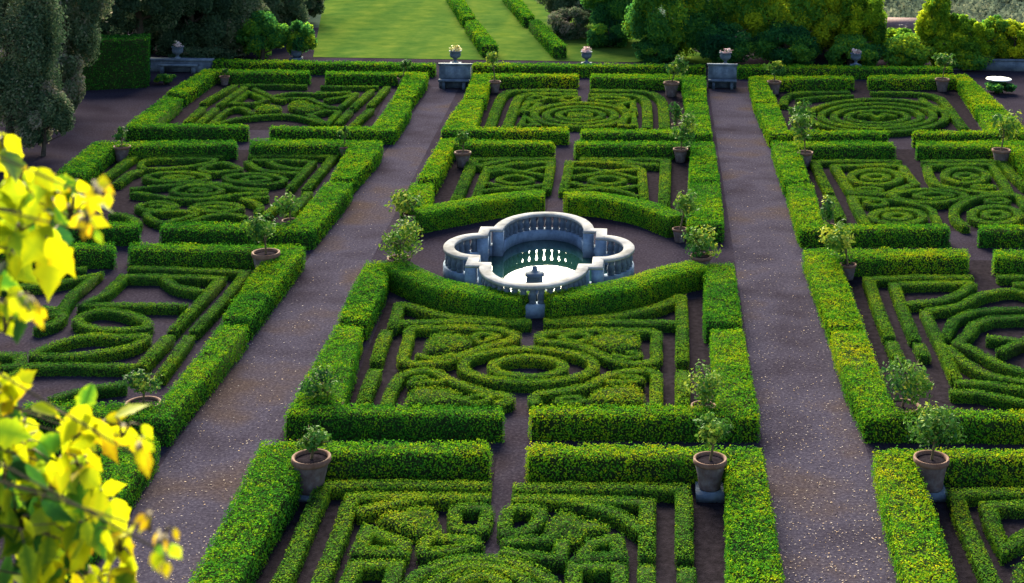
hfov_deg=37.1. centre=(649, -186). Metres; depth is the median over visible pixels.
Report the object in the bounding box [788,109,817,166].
potted tree
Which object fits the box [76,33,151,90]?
clipped hedge
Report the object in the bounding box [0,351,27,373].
box hedge
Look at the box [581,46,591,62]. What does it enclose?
stone urn
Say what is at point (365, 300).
box hedge
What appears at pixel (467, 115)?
box hedge
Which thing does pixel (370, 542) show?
box hedge
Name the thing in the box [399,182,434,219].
box hedge
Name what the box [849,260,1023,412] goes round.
soil
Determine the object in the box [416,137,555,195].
box hedge
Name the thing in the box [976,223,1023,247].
box hedge
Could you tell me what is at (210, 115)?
box hedge
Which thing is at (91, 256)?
box hedge
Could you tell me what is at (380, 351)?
box hedge
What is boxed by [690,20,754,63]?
shrub
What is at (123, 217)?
box hedge
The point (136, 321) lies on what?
box hedge
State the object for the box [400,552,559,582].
box hedge
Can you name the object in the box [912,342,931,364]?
box hedge
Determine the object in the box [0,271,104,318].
box hedge
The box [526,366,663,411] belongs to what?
box hedge
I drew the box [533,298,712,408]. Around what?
soil
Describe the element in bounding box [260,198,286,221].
box hedge
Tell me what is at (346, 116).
box hedge
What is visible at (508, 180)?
box hedge
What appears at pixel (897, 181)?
box hedge
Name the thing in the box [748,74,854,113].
box hedge
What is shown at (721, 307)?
box hedge
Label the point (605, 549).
box hedge
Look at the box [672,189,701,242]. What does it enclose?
potted tree
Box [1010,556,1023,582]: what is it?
box hedge
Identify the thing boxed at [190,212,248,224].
box hedge
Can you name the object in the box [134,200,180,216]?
box hedge
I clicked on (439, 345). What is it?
box hedge
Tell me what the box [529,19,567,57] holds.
lawn hedge
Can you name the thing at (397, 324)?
box hedge
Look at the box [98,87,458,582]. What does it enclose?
path
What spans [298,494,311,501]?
stone block
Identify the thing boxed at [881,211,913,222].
box hedge
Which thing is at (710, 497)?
stone block
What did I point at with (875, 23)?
broadleaf tree
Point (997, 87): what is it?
shrub
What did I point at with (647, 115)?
box hedge
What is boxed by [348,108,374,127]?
box hedge
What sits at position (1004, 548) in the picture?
box hedge
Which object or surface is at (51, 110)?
shrub
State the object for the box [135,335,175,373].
box hedge
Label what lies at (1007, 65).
parapet wall
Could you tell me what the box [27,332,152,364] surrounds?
box hedge
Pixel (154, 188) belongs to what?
box hedge
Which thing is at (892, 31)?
shrub
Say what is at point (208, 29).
broadleaf tree
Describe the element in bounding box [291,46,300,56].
stone urn
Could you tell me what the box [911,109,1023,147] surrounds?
box hedge
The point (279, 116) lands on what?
box hedge
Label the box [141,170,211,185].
box hedge
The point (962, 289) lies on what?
box hedge
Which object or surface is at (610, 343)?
box hedge
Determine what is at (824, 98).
box hedge
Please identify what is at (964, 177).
box hedge
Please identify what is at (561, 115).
box hedge
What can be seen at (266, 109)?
box hedge
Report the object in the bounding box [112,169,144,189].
box hedge
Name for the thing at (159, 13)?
broadleaf tree
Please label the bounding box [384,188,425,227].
potted tree
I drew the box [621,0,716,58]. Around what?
broadleaf tree
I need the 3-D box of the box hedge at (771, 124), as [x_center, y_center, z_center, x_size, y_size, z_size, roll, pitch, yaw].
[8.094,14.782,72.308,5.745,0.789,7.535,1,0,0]
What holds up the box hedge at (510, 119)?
on the soil at (492, 97)
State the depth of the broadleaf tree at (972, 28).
91.05 m
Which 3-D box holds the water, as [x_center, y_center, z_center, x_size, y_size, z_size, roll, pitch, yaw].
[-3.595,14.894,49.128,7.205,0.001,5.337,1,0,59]
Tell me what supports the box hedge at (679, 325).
on the soil at (698, 348)
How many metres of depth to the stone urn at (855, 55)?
88.82 m
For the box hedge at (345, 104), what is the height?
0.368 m
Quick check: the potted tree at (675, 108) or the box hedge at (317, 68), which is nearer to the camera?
the potted tree at (675, 108)
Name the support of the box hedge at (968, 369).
on the soil at (984, 278)
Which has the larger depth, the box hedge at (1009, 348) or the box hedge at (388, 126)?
the box hedge at (388, 126)
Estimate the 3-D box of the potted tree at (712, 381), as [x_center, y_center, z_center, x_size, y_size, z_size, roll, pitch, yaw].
[1.349,14.179,37.241,1.046,1.688,0.907,1,0,0]
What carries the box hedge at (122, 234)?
on the ground at (102, 114)
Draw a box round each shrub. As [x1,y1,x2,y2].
[15,78,75,156]
[50,52,85,112]
[153,73,176,84]
[161,42,237,59]
[235,10,289,59]
[286,20,317,56]
[545,6,590,39]
[586,18,630,47]
[631,37,680,63]
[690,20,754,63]
[749,20,821,65]
[824,34,886,66]
[880,31,939,66]
[886,27,913,41]
[919,32,986,66]
[933,50,996,70]
[984,81,1016,93]
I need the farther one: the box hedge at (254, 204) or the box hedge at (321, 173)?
the box hedge at (321, 173)
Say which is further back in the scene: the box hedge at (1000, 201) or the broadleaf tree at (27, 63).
the broadleaf tree at (27, 63)
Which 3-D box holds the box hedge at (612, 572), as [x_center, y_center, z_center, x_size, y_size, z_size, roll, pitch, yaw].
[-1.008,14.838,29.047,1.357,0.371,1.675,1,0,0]
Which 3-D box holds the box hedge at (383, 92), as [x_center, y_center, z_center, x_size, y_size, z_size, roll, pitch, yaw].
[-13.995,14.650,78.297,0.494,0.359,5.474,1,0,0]
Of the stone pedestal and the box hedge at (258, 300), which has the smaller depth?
the box hedge at (258, 300)
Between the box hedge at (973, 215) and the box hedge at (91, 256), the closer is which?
the box hedge at (91, 256)
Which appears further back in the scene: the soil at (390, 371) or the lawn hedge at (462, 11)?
the lawn hedge at (462, 11)
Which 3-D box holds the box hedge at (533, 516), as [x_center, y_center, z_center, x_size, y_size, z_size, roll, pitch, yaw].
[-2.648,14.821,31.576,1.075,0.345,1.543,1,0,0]
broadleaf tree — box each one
[0,0,70,149]
[18,0,114,81]
[96,11,130,35]
[97,0,184,34]
[129,0,200,55]
[156,0,233,56]
[199,0,270,57]
[264,0,308,39]
[282,0,325,20]
[534,0,592,25]
[580,0,660,41]
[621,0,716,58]
[679,0,760,23]
[722,0,814,39]
[786,0,868,58]
[836,0,888,49]
[914,0,952,63]
[932,13,981,44]
[956,17,999,57]
[981,14,1017,58]
[993,19,1023,58]
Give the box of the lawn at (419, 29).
[313,0,713,62]
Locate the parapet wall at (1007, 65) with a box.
[947,58,1023,70]
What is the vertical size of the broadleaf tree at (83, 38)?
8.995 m
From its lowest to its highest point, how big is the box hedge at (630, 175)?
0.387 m
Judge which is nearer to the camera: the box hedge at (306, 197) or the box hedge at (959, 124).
the box hedge at (306, 197)
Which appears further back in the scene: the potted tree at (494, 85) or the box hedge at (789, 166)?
the potted tree at (494, 85)
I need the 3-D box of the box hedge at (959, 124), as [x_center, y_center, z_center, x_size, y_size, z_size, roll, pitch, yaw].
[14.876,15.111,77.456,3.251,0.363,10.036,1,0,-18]
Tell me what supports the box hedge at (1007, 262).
on the soil at (984, 278)
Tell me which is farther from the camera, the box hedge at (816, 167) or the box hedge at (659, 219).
the box hedge at (816, 167)
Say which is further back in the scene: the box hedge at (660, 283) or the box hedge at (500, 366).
the box hedge at (660, 283)
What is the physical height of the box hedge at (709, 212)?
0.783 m
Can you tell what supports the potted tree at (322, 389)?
on the ground at (102, 114)
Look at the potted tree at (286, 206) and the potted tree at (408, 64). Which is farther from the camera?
the potted tree at (408, 64)
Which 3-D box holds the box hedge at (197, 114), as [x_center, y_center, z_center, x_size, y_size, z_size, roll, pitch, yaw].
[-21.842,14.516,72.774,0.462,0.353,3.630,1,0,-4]
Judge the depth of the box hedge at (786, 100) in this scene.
81.03 m
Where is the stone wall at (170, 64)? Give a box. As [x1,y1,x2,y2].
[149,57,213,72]
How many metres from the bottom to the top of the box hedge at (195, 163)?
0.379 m
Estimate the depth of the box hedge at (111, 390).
38.31 m
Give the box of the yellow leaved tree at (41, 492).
[0,132,181,582]
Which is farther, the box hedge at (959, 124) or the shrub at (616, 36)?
the shrub at (616, 36)
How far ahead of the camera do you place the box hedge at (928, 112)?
75.34 m
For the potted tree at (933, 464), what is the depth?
33.46 m
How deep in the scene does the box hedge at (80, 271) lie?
48.08 m
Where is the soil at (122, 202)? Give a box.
[69,150,325,227]
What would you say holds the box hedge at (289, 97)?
on the soil at (314, 86)
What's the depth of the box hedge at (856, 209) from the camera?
56.92 m
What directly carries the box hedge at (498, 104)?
on the soil at (492, 97)
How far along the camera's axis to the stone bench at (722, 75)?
83.43 m
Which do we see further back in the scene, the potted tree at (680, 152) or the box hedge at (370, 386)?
the potted tree at (680, 152)
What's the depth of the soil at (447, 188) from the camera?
60.91 m
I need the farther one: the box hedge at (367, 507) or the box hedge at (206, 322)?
the box hedge at (206, 322)
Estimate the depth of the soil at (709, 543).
31.19 m
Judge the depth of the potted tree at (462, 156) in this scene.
63.78 m
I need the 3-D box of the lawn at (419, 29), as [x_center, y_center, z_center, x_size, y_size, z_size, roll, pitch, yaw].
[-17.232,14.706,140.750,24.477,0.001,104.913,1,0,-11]
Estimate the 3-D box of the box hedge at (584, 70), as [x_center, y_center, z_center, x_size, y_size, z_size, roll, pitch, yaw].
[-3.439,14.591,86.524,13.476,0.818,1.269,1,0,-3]
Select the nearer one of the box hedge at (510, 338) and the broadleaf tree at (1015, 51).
the box hedge at (510, 338)
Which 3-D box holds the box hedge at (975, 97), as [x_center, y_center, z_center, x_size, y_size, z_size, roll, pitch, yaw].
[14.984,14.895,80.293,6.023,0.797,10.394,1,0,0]
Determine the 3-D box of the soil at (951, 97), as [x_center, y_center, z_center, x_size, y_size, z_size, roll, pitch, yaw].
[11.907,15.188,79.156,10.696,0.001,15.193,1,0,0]
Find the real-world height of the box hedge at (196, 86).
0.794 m
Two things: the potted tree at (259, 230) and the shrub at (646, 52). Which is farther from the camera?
the shrub at (646, 52)
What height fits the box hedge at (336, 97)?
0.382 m
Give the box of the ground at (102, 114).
[0,0,1023,582]
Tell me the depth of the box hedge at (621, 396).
38.25 m
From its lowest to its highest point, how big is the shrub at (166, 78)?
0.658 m
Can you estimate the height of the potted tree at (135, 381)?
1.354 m
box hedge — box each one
[0,241,117,269]
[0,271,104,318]
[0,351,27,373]
[1,433,160,582]
[7,361,136,377]
[17,266,86,282]
[22,321,249,446]
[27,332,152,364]
[32,310,68,337]
[34,179,142,245]
[46,380,127,405]
[55,139,238,184]
[71,307,154,335]
[76,273,227,339]
[89,153,225,185]
[108,212,143,231]
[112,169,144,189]
[125,95,249,141]
[127,241,306,340]
[127,265,251,339]
[129,180,231,194]
[129,191,230,205]
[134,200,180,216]
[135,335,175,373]
[136,157,218,174]
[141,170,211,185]
[141,209,199,229]
[154,334,195,385]
[159,180,353,250]
[166,68,311,106]
[169,183,225,198]
[183,106,206,123]
[188,201,244,216]
[188,438,493,582]
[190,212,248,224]
[195,107,219,124]
[197,161,243,178]
[199,84,238,107]
[208,106,254,124]
[209,182,268,201]
[212,58,436,77]
[215,86,247,109]
[215,113,327,127]
[221,172,288,190]
[227,90,270,108]
[238,195,268,216]
[240,83,307,89]
[243,158,317,194]
[247,153,338,193]
[248,137,383,194]
[252,87,286,104]
[254,104,282,114]
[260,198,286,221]
[268,98,411,144]
[269,478,492,582]
[274,92,326,102]
[282,323,505,443]
[284,191,313,218]
[287,100,324,115]
[306,109,339,126]
[307,98,341,110]
[311,490,491,582]
[316,90,355,104]
[320,85,378,90]
[324,70,428,108]
[325,110,341,126]
[334,109,353,126]
[337,260,388,340]
[338,92,359,112]
[339,558,405,582]
[347,521,412,567]
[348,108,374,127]
[349,89,374,112]
[354,368,382,407]
[366,86,390,108]
[369,329,393,370]
[375,503,484,565]
[380,259,529,319]
[381,366,515,413]
[387,301,531,335]
[396,323,521,371]
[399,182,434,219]
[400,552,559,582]
[404,384,465,408]
[406,374,445,393]
[408,190,545,233]
[415,352,455,362]
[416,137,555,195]
[422,330,472,357]
[423,559,538,582]
[440,98,570,144]
[446,502,495,542]
[447,568,511,582]
[450,156,555,202]
[457,345,599,393]
[460,393,493,409]
[463,72,579,110]
[470,331,501,348]
[471,61,706,78]
[472,160,555,197]
[481,166,547,196]
[484,88,577,128]
[486,353,569,380]
[494,174,535,186]
[496,502,548,544]
[498,507,610,574]
[501,92,577,128]
[511,492,656,566]
[512,480,694,570]
[517,114,541,128]
[518,100,543,115]
[524,441,784,582]
[525,94,581,103]
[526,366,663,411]
[527,327,760,443]
[530,101,630,131]
[533,326,663,370]
[542,105,618,125]
[543,293,689,370]
[544,260,707,319]
[552,394,587,408]
[554,108,606,122]
[557,331,592,345]
[558,160,648,202]
[563,191,686,237]
[564,560,628,582]
[567,111,593,119]
[568,166,640,199]
[568,532,629,572]
[573,140,719,188]
[579,156,671,208]
[580,101,712,142]
[585,383,646,408]
[586,174,627,187]
[587,95,630,104]
[587,330,641,355]
[588,93,652,130]
[589,73,706,109]
[589,88,670,130]
[606,374,646,391]
[610,350,643,361]
[615,99,637,116]
[617,112,638,130]
[636,563,656,582]
[674,369,690,407]
[676,565,697,582]
[685,181,724,242]
[702,261,742,343]
[737,63,952,79]
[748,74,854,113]
[755,102,889,147]
[770,139,896,196]
[779,90,850,109]
[785,182,950,247]
[794,94,854,103]
[800,246,969,348]
[806,97,950,137]
[809,158,902,196]
[817,101,937,130]
[825,195,846,224]
[829,328,1023,444]
[830,105,924,127]
[830,163,919,198]
[844,109,910,124]
[846,167,904,191]
[846,194,871,225]
[855,186,884,192]
[856,196,943,225]
[857,112,897,121]
[860,172,891,183]
[862,198,889,211]
[862,273,973,345]
[867,73,1005,121]
[867,207,928,225]
[870,91,969,131]
[870,445,1023,582]
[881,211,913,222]
[884,340,905,368]
[888,280,977,347]
[889,187,970,209]
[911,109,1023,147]
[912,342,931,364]
[914,139,1023,180]
[917,97,940,115]
[919,287,1023,387]
[920,159,1023,193]
[922,162,1014,197]
[939,306,1023,346]
[940,166,991,188]
[941,345,1023,387]
[945,486,1023,582]
[948,192,1023,233]
[948,388,1023,411]
[951,314,1023,378]
[952,171,978,181]
[953,379,1023,398]
[966,204,1023,227]
[970,183,997,191]
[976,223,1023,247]
[977,499,1023,565]
[979,209,1010,221]
[983,197,1011,205]
[985,334,1023,361]
[991,248,1023,275]
[995,274,1023,285]
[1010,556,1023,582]
[1011,281,1023,290]
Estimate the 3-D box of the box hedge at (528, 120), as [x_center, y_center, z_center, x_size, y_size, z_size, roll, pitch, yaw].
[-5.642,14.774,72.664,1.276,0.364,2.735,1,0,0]
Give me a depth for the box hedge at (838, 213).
56.73 m
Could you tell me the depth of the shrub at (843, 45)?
90.38 m
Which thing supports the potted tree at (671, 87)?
on the soil at (678, 98)
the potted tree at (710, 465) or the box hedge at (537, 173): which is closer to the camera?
the potted tree at (710, 465)
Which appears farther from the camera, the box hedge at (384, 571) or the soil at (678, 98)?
the soil at (678, 98)
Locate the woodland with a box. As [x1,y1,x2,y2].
[882,0,1023,24]
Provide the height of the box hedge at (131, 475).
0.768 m
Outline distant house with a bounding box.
[885,17,916,33]
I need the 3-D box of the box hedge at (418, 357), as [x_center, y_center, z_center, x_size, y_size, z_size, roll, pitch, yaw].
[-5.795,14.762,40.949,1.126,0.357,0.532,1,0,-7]
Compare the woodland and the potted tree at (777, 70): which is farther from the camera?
the woodland
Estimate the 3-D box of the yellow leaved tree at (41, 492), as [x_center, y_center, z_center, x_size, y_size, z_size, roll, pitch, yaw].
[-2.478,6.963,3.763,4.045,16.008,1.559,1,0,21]
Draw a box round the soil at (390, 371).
[346,302,521,408]
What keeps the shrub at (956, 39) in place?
on the ground at (102, 114)
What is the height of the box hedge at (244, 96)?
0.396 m
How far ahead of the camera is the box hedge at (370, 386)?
38.68 m
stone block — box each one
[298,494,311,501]
[695,481,724,502]
[926,484,947,501]
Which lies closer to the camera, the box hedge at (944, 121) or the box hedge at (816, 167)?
the box hedge at (816, 167)
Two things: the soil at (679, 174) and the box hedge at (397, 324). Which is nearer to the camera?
the box hedge at (397, 324)
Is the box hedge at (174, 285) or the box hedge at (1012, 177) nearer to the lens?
the box hedge at (174, 285)
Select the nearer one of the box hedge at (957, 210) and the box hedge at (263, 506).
the box hedge at (263, 506)
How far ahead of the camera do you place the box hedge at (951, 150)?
66.54 m
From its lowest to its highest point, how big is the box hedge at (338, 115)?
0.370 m
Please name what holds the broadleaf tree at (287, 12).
on the ground at (102, 114)
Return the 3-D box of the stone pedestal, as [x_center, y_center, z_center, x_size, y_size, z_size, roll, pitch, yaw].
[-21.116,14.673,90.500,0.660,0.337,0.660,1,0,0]
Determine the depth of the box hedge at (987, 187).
60.73 m
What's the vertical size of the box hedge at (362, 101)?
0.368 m
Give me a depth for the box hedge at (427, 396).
38.00 m
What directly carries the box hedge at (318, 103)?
on the soil at (314, 86)
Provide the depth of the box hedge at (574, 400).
37.99 m
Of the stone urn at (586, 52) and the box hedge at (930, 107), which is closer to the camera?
the box hedge at (930, 107)
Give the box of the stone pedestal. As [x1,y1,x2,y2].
[289,56,302,60]
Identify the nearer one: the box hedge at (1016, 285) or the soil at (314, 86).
the box hedge at (1016, 285)
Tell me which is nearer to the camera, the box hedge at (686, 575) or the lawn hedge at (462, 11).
the box hedge at (686, 575)
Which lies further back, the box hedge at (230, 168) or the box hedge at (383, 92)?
the box hedge at (383, 92)
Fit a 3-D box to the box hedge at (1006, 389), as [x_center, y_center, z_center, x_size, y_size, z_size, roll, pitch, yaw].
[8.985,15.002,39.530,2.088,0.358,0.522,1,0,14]
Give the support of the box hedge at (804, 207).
on the ground at (102, 114)
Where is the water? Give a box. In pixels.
[463,240,607,301]
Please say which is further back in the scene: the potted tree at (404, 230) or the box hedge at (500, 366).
the potted tree at (404, 230)
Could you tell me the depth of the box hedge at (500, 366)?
40.61 m
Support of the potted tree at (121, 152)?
on the soil at (122, 202)
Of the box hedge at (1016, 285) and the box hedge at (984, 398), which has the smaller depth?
the box hedge at (984, 398)
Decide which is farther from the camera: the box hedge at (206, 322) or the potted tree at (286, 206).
the potted tree at (286, 206)
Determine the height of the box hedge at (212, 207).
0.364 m
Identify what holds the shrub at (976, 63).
on the ground at (102, 114)
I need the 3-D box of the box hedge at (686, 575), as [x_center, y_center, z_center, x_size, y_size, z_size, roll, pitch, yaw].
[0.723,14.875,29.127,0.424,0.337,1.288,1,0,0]
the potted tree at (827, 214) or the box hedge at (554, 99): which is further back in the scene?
the box hedge at (554, 99)
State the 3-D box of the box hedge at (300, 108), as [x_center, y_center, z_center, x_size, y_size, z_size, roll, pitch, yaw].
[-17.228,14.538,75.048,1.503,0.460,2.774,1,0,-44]
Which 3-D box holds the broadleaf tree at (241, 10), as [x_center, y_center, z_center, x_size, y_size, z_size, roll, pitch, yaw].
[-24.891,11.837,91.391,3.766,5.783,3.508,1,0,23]
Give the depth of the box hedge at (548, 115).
74.14 m
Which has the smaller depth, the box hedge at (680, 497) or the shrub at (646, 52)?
the box hedge at (680, 497)
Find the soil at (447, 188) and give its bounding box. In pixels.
[433,153,554,209]
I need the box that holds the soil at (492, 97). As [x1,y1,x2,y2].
[479,88,575,128]
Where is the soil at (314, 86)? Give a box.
[168,77,388,129]
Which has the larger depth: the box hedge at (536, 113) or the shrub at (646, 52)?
the shrub at (646, 52)
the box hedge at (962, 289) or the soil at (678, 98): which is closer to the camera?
the box hedge at (962, 289)
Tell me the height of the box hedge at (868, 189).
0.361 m
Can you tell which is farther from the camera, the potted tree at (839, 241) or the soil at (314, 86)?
the soil at (314, 86)
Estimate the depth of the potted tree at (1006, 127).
65.59 m
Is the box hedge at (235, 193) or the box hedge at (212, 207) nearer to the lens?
the box hedge at (212, 207)
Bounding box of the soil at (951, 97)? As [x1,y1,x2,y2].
[775,81,980,131]
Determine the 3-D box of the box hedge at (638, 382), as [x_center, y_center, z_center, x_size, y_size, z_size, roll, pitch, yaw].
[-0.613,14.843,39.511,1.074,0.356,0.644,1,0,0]
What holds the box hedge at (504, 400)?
on the soil at (390, 371)
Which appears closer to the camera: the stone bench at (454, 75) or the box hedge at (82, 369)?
the box hedge at (82, 369)
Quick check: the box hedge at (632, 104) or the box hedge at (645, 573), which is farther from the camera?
the box hedge at (632, 104)
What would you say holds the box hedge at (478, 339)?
on the soil at (390, 371)
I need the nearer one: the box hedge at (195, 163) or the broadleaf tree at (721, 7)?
the box hedge at (195, 163)
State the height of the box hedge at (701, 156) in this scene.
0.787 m
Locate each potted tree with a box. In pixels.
[112,126,130,161]
[118,368,162,405]
[219,68,229,85]
[239,212,279,269]
[270,189,301,224]
[291,425,332,495]
[298,362,343,405]
[336,126,349,157]
[378,215,423,263]
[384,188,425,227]
[397,59,411,85]
[454,129,470,167]
[486,51,500,92]
[663,55,689,96]
[667,102,682,130]
[667,112,696,162]
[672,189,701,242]
[681,224,722,265]
[683,359,724,407]
[693,410,733,491]
[763,60,785,94]
[787,99,811,128]
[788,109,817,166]
[817,219,856,280]
[818,194,835,225]
[878,355,933,412]
[903,401,966,492]
[931,52,957,91]
[991,109,1022,161]
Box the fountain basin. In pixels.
[443,212,634,318]
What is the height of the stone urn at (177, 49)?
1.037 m
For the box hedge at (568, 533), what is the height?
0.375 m
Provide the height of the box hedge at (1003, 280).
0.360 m
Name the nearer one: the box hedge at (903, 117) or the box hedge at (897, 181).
the box hedge at (897, 181)
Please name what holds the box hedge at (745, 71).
on the ground at (102, 114)
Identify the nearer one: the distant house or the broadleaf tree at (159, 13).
the broadleaf tree at (159, 13)
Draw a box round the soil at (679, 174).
[570,150,687,212]
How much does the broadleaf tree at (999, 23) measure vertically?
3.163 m
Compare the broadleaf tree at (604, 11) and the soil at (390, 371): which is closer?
the soil at (390, 371)
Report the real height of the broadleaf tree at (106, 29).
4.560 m
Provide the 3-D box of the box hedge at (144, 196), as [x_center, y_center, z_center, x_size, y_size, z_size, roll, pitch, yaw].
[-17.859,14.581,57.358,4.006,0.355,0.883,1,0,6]
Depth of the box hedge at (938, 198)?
59.30 m
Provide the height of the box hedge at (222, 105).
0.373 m
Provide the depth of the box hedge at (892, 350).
42.07 m
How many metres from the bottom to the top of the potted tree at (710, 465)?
1.613 m
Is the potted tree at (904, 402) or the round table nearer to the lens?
the potted tree at (904, 402)
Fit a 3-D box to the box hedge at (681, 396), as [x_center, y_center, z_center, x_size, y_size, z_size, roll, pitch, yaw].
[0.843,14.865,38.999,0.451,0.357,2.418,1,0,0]
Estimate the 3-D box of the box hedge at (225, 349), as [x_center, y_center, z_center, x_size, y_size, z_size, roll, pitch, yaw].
[-13.089,14.436,38.855,4.038,0.776,6.906,1,0,0]
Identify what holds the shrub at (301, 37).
on the ground at (102, 114)
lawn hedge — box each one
[445,0,475,26]
[464,19,499,56]
[502,0,534,26]
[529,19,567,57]
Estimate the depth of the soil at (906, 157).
61.54 m
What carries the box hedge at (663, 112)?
on the soil at (678, 98)
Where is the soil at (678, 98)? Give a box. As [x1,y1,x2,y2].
[587,89,684,129]
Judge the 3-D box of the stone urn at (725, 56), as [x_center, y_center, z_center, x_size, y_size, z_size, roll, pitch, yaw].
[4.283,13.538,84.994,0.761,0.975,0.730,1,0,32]
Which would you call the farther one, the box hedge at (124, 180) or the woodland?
the woodland
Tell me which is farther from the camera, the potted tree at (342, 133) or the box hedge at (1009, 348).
the potted tree at (342, 133)
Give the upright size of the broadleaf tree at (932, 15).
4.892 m
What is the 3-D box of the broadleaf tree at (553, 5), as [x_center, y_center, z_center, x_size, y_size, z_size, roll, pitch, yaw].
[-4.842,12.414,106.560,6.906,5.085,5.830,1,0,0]
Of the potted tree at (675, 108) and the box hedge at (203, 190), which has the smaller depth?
the box hedge at (203, 190)
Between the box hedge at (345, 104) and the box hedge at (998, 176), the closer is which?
the box hedge at (998, 176)
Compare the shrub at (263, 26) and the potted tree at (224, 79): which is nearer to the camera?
the potted tree at (224, 79)
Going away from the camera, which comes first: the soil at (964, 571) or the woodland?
the soil at (964, 571)
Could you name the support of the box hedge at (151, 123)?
on the ground at (102, 114)
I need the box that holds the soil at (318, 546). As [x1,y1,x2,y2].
[253,458,495,582]
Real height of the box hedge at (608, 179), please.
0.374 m
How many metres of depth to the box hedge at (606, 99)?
78.17 m
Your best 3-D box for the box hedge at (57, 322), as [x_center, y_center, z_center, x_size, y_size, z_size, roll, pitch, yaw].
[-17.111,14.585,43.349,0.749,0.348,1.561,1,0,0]
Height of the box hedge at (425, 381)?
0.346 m
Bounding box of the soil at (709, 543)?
[519,459,726,582]
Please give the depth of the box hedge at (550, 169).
62.37 m
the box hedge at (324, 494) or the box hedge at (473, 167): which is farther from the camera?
the box hedge at (473, 167)
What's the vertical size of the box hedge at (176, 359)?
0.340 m
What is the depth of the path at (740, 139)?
39.56 m
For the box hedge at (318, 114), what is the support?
on the soil at (314, 86)
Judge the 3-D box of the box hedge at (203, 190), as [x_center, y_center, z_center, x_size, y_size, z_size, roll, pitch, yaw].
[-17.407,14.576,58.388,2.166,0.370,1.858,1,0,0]
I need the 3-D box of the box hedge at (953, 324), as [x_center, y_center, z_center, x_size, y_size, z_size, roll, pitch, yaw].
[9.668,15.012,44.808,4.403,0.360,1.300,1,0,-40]
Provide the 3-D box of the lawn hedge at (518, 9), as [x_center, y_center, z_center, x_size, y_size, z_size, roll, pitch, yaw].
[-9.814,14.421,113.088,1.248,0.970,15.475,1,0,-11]
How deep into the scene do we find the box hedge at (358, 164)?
64.72 m
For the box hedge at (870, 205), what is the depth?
57.93 m
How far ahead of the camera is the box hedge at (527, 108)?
75.84 m
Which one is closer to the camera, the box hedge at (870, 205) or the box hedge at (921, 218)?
the box hedge at (921, 218)
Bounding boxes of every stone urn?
[171,40,183,58]
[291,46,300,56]
[449,44,461,62]
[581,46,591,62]
[719,48,731,63]
[850,48,861,64]
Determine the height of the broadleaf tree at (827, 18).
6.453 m
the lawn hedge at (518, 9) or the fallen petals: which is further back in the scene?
the lawn hedge at (518, 9)
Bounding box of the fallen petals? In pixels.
[101,143,896,582]
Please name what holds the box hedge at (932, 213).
on the soil at (906, 157)
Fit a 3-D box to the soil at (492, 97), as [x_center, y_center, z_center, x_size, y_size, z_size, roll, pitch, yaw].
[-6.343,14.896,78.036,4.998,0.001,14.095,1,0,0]
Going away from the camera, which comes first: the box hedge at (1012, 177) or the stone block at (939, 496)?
the stone block at (939, 496)
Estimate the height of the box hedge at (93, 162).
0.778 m
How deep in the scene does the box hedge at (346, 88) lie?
80.69 m
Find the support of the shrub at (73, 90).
on the ground at (102, 114)
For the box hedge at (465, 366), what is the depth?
40.01 m
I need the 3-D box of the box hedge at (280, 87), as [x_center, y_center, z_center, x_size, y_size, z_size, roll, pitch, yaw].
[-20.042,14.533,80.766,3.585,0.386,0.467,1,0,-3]
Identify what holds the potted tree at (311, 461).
on the stone block at (303, 498)
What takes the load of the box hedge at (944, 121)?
on the soil at (951, 97)
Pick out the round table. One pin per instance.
(998, 78)
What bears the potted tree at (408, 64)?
on the ground at (102, 114)
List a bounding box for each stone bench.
[438,63,471,89]
[707,63,737,88]
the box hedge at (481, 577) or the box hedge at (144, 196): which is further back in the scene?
the box hedge at (144, 196)
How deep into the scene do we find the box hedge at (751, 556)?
33.84 m
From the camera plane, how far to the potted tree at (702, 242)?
49.42 m
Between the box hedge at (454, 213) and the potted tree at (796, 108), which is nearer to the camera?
the box hedge at (454, 213)
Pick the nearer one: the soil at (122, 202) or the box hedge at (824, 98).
the soil at (122, 202)
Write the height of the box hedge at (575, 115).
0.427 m
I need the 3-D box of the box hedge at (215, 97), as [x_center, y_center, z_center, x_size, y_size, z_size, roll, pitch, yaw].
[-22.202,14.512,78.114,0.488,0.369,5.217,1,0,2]
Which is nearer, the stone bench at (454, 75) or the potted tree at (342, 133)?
the potted tree at (342, 133)
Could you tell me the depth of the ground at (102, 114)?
51.66 m
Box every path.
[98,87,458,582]
[709,87,899,582]
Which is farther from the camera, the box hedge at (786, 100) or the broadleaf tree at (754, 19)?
the broadleaf tree at (754, 19)
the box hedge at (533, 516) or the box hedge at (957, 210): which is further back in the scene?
the box hedge at (957, 210)
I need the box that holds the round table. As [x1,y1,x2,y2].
[986,76,1011,92]
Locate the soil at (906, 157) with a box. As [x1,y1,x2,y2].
[806,149,1023,230]
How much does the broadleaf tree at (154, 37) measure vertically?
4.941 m
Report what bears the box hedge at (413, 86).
on the ground at (102, 114)
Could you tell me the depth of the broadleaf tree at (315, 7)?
105.94 m
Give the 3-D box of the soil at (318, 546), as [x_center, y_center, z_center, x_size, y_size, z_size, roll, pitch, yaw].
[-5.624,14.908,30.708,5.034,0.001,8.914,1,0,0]
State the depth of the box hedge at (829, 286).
49.47 m
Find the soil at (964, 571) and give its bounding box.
[930,486,1023,582]
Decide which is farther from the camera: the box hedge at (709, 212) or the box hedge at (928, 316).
the box hedge at (709, 212)
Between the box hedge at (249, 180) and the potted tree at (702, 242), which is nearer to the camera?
the potted tree at (702, 242)
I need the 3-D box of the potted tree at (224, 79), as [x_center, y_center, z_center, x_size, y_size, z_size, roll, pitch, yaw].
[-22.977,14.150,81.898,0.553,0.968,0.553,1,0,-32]
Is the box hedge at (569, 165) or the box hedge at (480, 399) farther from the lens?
the box hedge at (569, 165)

